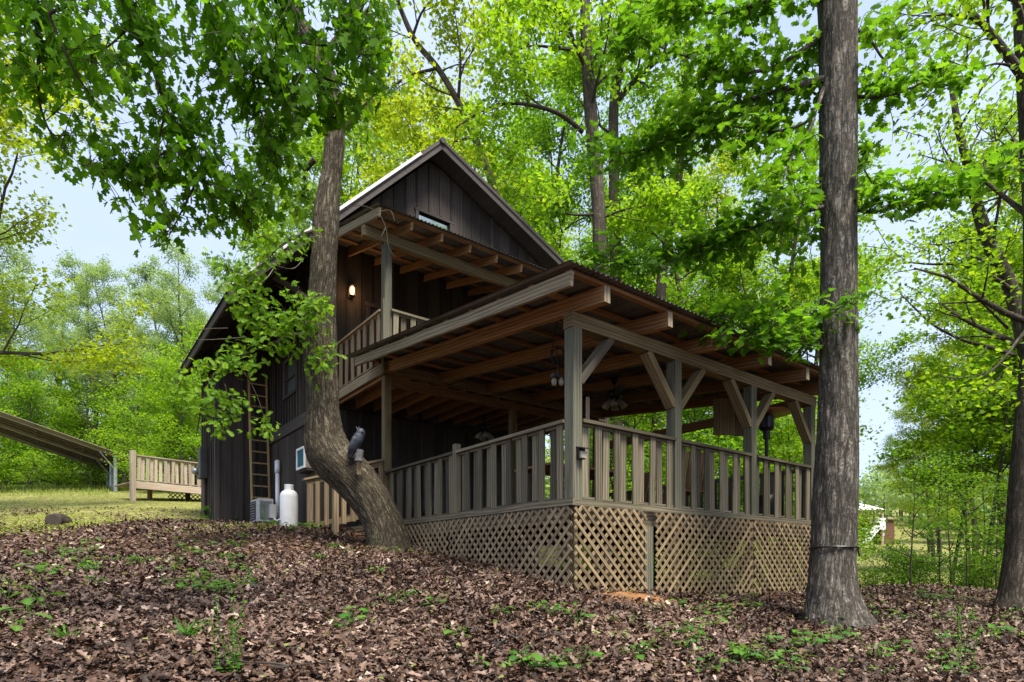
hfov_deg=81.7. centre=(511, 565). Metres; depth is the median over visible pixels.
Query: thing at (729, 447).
understory tree
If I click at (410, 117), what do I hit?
oak tree
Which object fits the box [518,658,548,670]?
seedling
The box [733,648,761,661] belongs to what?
seedling
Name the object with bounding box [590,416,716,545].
understory tree
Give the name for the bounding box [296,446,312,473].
window air conditioner
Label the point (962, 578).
shrub
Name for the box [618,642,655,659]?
seedling
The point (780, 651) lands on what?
seedling
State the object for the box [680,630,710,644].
seedling
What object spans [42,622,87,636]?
grass tuft
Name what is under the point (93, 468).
shrub
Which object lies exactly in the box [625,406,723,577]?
understory tree
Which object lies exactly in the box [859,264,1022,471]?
understory tree
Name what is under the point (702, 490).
deck chair
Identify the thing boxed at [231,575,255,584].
seedling
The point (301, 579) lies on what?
leaf litter
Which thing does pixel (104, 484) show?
shrub
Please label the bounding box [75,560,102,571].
seedling
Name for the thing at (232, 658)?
tall weed
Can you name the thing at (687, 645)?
seedling
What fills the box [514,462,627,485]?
patio table
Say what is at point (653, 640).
seedling
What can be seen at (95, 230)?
sky
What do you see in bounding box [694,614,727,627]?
seedling
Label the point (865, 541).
understory tree
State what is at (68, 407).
understory tree
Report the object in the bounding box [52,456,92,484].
shrub
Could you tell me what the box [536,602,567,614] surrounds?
seedling
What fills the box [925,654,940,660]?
seedling
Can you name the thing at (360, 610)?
seedling
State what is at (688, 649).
fallen twig
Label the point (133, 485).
back deck
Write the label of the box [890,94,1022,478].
oak tree
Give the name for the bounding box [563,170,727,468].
oak tree
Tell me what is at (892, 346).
oak tree
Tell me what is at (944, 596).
seedling
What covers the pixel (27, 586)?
seedling
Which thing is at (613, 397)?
ceiling fan
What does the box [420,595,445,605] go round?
seedling
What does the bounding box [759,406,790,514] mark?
patio heater
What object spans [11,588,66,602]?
seedling
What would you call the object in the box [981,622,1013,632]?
seedling
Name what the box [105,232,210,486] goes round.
oak tree
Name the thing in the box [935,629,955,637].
seedling
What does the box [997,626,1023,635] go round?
seedling
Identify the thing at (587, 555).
understory tree
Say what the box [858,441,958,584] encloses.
sapling
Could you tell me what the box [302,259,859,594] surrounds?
covered deck
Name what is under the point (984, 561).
shrub
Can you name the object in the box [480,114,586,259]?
oak tree
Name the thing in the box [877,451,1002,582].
sapling
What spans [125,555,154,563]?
seedling
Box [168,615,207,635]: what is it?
grass tuft
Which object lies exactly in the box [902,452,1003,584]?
sapling
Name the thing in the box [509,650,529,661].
seedling
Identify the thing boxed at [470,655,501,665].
seedling
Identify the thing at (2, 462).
shrub
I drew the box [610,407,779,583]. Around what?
understory tree
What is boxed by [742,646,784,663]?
seedling
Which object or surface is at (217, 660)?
tall weed
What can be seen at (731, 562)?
shrub
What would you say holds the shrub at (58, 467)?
on the ground at (917, 547)
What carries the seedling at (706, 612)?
on the leaf litter at (301, 579)
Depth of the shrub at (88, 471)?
34.35 m
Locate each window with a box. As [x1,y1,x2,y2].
[282,350,296,400]
[407,463,444,513]
[414,206,453,231]
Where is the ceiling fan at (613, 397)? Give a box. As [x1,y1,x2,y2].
[582,378,651,410]
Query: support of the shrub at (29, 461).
on the ground at (917, 547)
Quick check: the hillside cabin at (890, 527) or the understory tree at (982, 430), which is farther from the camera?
the hillside cabin at (890, 527)
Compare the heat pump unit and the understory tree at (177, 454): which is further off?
the understory tree at (177, 454)
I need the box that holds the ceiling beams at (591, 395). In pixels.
[449,345,782,419]
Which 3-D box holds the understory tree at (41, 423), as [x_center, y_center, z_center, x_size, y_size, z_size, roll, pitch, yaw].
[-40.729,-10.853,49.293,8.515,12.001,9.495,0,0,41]
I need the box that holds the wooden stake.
[586,397,589,499]
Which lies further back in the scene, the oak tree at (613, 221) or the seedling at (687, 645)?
the oak tree at (613, 221)
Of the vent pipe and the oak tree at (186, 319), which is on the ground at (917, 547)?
the oak tree at (186, 319)
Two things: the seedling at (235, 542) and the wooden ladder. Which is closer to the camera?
the seedling at (235, 542)
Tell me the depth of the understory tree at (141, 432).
49.42 m
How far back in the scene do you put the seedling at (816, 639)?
5.43 m
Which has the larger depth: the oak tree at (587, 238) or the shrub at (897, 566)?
the oak tree at (587, 238)
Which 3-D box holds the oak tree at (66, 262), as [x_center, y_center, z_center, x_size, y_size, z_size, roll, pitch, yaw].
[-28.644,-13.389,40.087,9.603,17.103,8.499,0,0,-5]
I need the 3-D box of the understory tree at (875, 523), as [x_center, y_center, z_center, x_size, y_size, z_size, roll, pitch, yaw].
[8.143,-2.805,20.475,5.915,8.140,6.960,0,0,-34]
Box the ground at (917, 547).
[0,490,1022,681]
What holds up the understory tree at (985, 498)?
on the ground at (917, 547)
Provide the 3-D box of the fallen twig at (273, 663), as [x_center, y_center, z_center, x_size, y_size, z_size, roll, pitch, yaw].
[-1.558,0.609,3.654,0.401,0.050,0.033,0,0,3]
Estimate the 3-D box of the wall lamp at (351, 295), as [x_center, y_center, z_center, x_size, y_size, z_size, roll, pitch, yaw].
[-3.430,-5.880,12.688,0.150,0.300,0.171,0,0,-37]
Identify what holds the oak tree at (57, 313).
on the ground at (917, 547)
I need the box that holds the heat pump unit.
[250,498,279,523]
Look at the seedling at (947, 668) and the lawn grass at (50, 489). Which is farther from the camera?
the lawn grass at (50, 489)
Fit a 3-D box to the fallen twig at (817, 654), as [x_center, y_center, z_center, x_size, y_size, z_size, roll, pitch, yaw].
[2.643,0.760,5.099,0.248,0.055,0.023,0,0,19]
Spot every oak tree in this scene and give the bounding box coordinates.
[0,0,159,385]
[0,208,50,421]
[0,216,73,483]
[0,247,160,486]
[0,278,129,464]
[45,260,166,488]
[88,254,197,453]
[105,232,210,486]
[125,286,209,475]
[155,0,415,551]
[165,254,244,345]
[204,177,317,323]
[228,62,418,259]
[342,75,496,204]
[344,0,523,194]
[368,70,563,252]
[431,0,699,575]
[463,106,564,199]
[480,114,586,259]
[495,18,645,562]
[530,0,733,575]
[545,185,665,466]
[555,0,1023,628]
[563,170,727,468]
[568,63,820,582]
[605,0,783,583]
[629,200,760,422]
[636,140,884,473]
[686,117,908,575]
[752,139,940,434]
[857,0,1023,609]
[858,24,1022,380]
[869,389,993,571]
[874,256,982,570]
[880,385,984,556]
[883,192,1022,564]
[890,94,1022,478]
[890,136,1021,394]
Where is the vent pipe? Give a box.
[275,460,279,521]
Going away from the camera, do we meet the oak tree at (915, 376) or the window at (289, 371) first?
the window at (289, 371)
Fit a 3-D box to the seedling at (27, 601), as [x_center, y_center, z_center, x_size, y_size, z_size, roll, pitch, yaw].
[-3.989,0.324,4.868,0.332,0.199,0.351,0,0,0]
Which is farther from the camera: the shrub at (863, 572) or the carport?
the carport
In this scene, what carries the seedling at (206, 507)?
on the ground at (917, 547)
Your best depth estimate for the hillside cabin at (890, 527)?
77.91 m
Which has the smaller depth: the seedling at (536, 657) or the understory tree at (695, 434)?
the seedling at (536, 657)
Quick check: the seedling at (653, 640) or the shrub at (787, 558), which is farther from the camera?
the shrub at (787, 558)
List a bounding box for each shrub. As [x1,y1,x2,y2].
[0,438,25,484]
[0,447,61,487]
[4,448,62,487]
[20,455,80,487]
[39,454,77,486]
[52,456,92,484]
[67,442,125,489]
[80,461,118,489]
[81,470,187,489]
[100,450,129,488]
[113,451,151,489]
[703,541,757,587]
[719,539,772,585]
[762,512,803,582]
[764,537,802,584]
[767,537,802,586]
[857,553,881,586]
[857,554,889,586]
[858,565,891,585]
[860,527,932,584]
[863,542,929,585]
[873,534,946,584]
[899,537,952,584]
[903,543,943,585]
[915,561,953,584]
[945,569,985,586]
[949,551,993,587]
[949,575,986,586]
[950,533,1003,589]
[955,541,1001,589]
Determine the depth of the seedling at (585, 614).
5.42 m
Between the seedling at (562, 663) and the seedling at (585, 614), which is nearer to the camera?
the seedling at (562, 663)
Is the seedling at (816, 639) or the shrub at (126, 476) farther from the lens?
the shrub at (126, 476)
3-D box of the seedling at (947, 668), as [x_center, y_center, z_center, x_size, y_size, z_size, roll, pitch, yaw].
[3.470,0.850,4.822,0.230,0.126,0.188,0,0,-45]
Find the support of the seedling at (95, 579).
on the ground at (917, 547)
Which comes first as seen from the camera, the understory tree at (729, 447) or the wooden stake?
the wooden stake
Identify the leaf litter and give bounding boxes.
[0,505,1023,611]
[0,550,1023,681]
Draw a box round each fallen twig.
[98,642,131,645]
[230,659,288,667]
[269,662,328,667]
[295,603,327,610]
[379,650,432,660]
[385,657,408,676]
[539,632,573,634]
[680,642,695,653]
[736,667,793,676]
[804,650,833,656]
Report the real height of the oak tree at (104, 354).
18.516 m
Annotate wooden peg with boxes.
[357,461,360,473]
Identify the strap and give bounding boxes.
[808,546,860,556]
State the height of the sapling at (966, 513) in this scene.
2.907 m
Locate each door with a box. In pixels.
[365,301,408,372]
[483,450,500,507]
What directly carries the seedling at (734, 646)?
on the ground at (917, 547)
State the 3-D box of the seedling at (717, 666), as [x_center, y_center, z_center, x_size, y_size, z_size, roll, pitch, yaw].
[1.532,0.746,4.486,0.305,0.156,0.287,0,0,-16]
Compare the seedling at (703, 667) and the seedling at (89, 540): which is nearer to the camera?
the seedling at (703, 667)
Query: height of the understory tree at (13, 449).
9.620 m
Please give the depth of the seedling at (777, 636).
5.33 m
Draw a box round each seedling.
[0,579,36,599]
[0,592,49,613]
[2,609,51,630]
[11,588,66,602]
[14,562,49,571]
[35,564,65,574]
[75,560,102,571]
[78,545,99,552]
[79,537,100,544]
[84,575,107,585]
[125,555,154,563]
[175,579,205,589]
[186,568,209,576]
[192,579,219,591]
[200,505,212,518]
[201,583,222,590]
[215,579,250,588]
[225,539,246,547]
[226,562,245,569]
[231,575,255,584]
[241,564,261,573]
[327,619,352,629]
[335,608,367,625]
[346,604,369,617]
[396,589,418,598]
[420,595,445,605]
[442,624,470,639]
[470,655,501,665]
[491,605,514,612]
[502,645,542,668]
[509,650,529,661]
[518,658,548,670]
[526,600,548,611]
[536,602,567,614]
[543,656,566,668]
[557,658,580,671]
[563,645,603,664]
[565,609,595,619]
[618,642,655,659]
[631,636,660,647]
[643,624,670,634]
[669,598,686,604]
[672,637,701,649]
[673,623,695,632]
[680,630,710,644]
[686,663,718,671]
[692,603,717,613]
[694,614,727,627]
[694,653,740,672]
[716,603,735,609]
[724,641,763,658]
[728,642,762,659]
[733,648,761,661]
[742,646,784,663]
[762,632,784,644]
[768,656,810,671]
[778,645,803,657]
[787,637,804,645]
[787,650,817,666]
[791,631,822,643]
[792,628,812,636]
[798,634,826,644]
[818,631,842,641]
[832,627,859,639]
[865,644,894,656]
[870,606,895,618]
[877,638,915,651]
[890,611,918,619]
[924,661,952,673]
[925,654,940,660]
[929,647,956,658]
[931,611,952,619]
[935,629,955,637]
[937,593,952,600]
[943,661,981,674]
[947,611,978,619]
[974,628,1000,638]
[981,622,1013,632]
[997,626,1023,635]
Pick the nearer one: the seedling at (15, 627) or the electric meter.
the seedling at (15, 627)
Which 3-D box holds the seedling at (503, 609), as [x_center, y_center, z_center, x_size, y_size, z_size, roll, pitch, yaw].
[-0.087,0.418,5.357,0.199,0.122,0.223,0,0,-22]
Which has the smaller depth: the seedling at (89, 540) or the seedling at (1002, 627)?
the seedling at (1002, 627)
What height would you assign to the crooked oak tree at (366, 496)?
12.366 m
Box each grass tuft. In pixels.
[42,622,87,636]
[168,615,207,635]
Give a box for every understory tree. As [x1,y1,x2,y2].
[0,339,113,485]
[0,345,84,486]
[0,346,84,485]
[0,369,100,486]
[0,391,44,470]
[1,370,79,482]
[32,360,154,486]
[43,359,152,485]
[71,354,191,489]
[73,380,151,479]
[85,371,194,468]
[89,348,200,484]
[100,353,200,484]
[119,316,204,486]
[129,360,199,484]
[143,332,200,467]
[545,415,678,570]
[562,412,714,576]
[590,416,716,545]
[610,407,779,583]
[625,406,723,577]
[645,406,793,547]
[661,400,867,584]
[663,402,865,581]
[679,403,881,578]
[699,396,886,586]
[727,402,901,578]
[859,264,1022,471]
[869,367,1014,581]
[904,309,1018,578]
[905,407,1008,567]
[953,372,1013,523]
[965,477,1007,570]
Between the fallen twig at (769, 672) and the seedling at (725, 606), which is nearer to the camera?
the fallen twig at (769, 672)
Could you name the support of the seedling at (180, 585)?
on the ground at (917, 547)
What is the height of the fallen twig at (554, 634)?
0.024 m
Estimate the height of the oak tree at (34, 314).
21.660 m
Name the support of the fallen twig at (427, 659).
on the leaf litter at (301, 579)
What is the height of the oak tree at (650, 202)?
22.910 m
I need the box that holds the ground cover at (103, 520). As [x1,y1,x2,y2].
[0,513,1005,680]
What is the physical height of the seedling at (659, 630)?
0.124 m
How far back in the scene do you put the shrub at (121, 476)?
36.43 m
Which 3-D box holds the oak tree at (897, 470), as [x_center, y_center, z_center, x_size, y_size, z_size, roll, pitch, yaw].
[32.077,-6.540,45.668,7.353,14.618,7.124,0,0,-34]
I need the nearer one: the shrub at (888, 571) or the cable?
the shrub at (888, 571)
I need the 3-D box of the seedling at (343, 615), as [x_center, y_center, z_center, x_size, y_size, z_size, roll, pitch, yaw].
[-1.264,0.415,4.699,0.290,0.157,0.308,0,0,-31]
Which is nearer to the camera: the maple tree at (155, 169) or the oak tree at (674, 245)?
the maple tree at (155, 169)
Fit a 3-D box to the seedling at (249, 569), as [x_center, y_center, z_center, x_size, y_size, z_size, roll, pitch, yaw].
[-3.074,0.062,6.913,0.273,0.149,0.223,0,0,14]
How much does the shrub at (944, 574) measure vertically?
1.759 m
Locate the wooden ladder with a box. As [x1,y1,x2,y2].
[247,375,270,499]
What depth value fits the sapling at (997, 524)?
12.52 m
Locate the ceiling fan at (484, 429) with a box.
[458,415,502,440]
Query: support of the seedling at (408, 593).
on the ground at (917, 547)
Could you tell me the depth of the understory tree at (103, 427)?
53.30 m
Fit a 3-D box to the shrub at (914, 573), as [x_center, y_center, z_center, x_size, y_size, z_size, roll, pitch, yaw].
[9.220,0.236,13.725,1.595,1.954,1.554,0,0,-29]
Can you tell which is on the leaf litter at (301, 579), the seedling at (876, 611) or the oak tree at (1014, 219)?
the seedling at (876, 611)
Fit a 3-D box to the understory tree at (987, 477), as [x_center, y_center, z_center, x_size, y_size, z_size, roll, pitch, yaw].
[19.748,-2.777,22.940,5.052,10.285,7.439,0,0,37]
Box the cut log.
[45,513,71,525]
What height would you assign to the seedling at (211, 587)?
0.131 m
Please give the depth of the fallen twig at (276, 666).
3.63 m
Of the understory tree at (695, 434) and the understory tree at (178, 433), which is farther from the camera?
the understory tree at (178, 433)
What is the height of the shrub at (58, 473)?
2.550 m
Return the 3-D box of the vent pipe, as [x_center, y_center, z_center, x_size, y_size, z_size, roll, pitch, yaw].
[-5.695,-1.700,14.382,0.128,1.710,0.128,0,0,-37]
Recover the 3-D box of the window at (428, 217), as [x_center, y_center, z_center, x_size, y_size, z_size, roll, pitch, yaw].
[-1.844,-7.755,14.030,1.050,1.070,0.105,0,0,-37]
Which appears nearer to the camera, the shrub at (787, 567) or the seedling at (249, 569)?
the seedling at (249, 569)
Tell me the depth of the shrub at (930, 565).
14.15 m
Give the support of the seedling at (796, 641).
on the leaf litter at (301, 579)
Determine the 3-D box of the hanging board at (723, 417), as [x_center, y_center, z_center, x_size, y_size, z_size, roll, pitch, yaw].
[3.737,-2.762,10.441,0.370,0.944,0.036,0,0,0]
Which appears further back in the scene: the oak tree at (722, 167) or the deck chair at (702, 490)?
the oak tree at (722, 167)
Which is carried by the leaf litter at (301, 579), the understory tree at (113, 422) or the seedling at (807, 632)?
the seedling at (807, 632)
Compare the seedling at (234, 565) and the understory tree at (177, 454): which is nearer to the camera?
the seedling at (234, 565)
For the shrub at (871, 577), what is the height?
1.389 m
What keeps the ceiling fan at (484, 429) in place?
hanging from the cabin at (461, 231)
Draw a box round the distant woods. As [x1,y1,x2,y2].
[0,413,1007,538]
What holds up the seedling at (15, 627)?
on the ground at (917, 547)
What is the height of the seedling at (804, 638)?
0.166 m
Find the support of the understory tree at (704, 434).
on the ground at (917, 547)
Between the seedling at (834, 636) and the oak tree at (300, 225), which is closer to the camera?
the seedling at (834, 636)
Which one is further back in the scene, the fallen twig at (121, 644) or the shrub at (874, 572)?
the shrub at (874, 572)
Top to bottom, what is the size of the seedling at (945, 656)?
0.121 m
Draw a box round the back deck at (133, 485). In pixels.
[113,450,200,500]
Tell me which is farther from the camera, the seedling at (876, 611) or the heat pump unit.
the heat pump unit
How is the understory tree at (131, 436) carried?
on the ground at (917, 547)
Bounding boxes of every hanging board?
[713,392,734,434]
[733,412,742,435]
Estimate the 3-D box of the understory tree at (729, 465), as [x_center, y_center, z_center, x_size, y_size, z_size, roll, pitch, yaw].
[7.248,-2.616,17.885,6.208,7.847,5.567,0,0,2]
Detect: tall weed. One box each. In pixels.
[207,596,246,671]
[221,620,244,671]
[259,505,265,530]
[948,606,983,668]
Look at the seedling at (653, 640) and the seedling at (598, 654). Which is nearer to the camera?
the seedling at (598, 654)
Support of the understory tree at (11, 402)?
on the ground at (917, 547)
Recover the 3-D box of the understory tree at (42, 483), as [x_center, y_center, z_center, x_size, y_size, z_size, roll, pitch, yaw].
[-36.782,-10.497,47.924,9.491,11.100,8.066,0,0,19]
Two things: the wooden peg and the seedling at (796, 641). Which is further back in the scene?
the wooden peg
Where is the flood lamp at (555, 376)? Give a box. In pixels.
[549,320,564,385]
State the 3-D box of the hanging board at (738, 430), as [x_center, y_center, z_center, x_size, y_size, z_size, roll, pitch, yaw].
[4.088,-2.767,10.608,0.240,0.914,0.036,0,0,0]
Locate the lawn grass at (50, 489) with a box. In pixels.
[0,483,208,527]
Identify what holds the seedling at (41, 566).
on the ground at (917, 547)
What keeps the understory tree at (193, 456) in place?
on the ground at (917, 547)
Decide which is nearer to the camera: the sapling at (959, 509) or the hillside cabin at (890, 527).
the sapling at (959, 509)
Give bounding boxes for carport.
[0,411,128,491]
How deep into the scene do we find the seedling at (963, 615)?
7.25 m
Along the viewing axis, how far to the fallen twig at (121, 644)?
3.94 m
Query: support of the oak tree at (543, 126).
on the ground at (917, 547)
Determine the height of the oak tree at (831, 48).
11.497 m
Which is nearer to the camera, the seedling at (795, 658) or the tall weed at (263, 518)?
the seedling at (795, 658)
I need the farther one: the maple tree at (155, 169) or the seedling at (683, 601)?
the seedling at (683, 601)
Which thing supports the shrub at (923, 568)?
on the ground at (917, 547)
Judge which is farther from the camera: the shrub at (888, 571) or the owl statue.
the shrub at (888, 571)
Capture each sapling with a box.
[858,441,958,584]
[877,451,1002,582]
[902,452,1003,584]
[909,464,1004,586]
[916,466,1008,587]
[941,481,1007,589]
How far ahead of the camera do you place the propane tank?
12.51 m
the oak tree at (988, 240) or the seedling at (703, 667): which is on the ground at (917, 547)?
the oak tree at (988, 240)
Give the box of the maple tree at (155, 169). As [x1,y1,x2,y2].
[0,0,415,257]
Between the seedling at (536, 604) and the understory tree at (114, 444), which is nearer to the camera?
the seedling at (536, 604)
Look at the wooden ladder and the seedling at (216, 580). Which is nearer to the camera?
the seedling at (216, 580)
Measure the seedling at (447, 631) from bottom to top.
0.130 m
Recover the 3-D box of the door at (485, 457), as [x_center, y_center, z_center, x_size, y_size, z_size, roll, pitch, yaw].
[-0.511,-1.815,15.045,1.100,2.130,0.125,0,0,-37]
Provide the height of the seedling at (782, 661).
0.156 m
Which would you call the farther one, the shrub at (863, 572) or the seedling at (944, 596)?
the shrub at (863, 572)
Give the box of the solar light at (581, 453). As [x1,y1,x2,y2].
[576,446,589,459]
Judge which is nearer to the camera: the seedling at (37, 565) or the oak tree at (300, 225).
the seedling at (37, 565)
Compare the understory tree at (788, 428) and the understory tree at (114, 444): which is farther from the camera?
the understory tree at (114, 444)
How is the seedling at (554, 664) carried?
on the ground at (917, 547)
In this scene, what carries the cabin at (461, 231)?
on the ground at (917, 547)
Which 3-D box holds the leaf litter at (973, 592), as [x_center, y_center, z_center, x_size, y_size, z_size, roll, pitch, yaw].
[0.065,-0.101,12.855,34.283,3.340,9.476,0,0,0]
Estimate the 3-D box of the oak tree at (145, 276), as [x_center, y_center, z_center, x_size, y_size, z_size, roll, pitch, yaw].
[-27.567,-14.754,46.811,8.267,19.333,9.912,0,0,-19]
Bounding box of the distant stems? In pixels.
[18,482,999,550]
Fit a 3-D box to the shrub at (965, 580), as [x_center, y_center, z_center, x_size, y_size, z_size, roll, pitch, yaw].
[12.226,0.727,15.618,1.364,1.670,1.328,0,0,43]
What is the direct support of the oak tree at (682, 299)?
on the ground at (917, 547)
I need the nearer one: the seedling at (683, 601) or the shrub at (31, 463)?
the seedling at (683, 601)
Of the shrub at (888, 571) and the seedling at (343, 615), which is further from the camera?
the shrub at (888, 571)
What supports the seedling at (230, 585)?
on the ground at (917, 547)
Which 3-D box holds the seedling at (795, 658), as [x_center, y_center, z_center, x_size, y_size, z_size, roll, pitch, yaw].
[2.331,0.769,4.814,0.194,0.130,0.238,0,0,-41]
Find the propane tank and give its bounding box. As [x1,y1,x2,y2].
[280,484,297,526]
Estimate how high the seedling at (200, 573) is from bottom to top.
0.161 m
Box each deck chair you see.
[629,471,649,503]
[662,451,704,506]
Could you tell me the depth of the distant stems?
98.48 m
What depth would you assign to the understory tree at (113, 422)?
34.66 m
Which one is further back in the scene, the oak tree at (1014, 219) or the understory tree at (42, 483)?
the understory tree at (42, 483)
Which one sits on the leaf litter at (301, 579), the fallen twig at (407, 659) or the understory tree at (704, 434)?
the fallen twig at (407, 659)
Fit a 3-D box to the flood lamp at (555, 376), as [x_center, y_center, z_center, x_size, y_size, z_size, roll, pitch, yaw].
[0.585,-2.705,7.551,0.247,0.847,0.129,0,0,-13]
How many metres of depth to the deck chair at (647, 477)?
11.03 m
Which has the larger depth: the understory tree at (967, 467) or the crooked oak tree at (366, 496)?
the understory tree at (967, 467)
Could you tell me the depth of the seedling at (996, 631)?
6.13 m
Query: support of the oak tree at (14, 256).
on the ground at (917, 547)
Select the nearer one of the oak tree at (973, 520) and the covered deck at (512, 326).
the covered deck at (512, 326)
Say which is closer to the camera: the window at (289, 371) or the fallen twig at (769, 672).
the fallen twig at (769, 672)
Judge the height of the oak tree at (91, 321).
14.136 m
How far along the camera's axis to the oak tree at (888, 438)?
63.21 m
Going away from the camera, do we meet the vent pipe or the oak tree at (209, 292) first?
the vent pipe
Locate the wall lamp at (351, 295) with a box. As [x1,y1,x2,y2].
[348,284,355,299]
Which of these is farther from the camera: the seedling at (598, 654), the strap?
the strap
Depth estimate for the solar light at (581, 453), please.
6.68 m
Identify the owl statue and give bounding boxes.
[348,426,365,461]
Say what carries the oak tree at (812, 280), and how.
on the ground at (917, 547)
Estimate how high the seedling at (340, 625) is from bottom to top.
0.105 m
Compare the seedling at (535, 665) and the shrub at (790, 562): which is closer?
the seedling at (535, 665)
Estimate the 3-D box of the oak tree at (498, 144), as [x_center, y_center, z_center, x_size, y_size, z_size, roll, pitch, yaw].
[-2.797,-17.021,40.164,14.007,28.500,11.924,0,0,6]
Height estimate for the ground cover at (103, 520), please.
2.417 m
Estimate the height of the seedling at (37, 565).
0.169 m
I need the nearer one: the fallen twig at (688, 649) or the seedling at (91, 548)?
the fallen twig at (688, 649)
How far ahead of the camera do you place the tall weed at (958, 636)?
5.06 m
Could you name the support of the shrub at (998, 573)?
on the ground at (917, 547)
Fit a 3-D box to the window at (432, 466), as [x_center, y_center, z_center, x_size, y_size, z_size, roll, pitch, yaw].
[-1.944,-1.780,13.955,1.180,1.140,0.105,0,0,-37]
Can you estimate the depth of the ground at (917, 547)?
9.26 m
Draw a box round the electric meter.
[192,447,207,517]
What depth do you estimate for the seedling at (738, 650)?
4.85 m
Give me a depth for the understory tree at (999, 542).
25.11 m
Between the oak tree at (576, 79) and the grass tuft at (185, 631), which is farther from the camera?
the oak tree at (576, 79)
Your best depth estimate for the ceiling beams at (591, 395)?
10.45 m
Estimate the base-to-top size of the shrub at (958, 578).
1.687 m
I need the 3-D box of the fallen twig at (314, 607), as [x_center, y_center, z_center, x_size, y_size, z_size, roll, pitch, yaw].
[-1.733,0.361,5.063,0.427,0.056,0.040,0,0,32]
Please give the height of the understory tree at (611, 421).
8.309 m
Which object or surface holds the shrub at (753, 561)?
on the ground at (917, 547)
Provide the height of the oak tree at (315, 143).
25.935 m
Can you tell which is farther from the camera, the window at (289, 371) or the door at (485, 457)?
the door at (485, 457)
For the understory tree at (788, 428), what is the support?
on the ground at (917, 547)
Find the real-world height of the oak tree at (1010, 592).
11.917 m
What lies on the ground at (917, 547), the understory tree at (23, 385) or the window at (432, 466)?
the understory tree at (23, 385)
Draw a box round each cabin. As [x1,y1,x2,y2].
[171,137,604,566]
[858,503,895,544]
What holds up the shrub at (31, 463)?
on the ground at (917, 547)
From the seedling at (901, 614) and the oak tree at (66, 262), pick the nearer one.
the seedling at (901, 614)
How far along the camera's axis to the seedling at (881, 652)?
5.35 m
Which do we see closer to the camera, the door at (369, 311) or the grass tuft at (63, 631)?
the grass tuft at (63, 631)
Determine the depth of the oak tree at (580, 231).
44.32 m
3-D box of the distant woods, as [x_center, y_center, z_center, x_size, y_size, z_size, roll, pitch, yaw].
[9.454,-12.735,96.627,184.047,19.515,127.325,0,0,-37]
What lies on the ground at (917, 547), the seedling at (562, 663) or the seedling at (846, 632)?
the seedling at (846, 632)
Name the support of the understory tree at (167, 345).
on the ground at (917, 547)
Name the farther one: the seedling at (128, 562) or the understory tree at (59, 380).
the understory tree at (59, 380)
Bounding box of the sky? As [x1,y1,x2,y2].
[0,0,1022,505]
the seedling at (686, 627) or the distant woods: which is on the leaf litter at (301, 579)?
the seedling at (686, 627)
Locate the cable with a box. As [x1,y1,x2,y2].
[254,372,262,497]
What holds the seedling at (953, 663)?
on the leaf litter at (301, 579)
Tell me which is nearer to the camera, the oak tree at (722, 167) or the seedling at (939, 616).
the seedling at (939, 616)
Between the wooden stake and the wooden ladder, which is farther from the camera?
the wooden ladder
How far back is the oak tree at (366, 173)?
29.46 m
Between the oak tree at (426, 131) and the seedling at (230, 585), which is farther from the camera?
the oak tree at (426, 131)

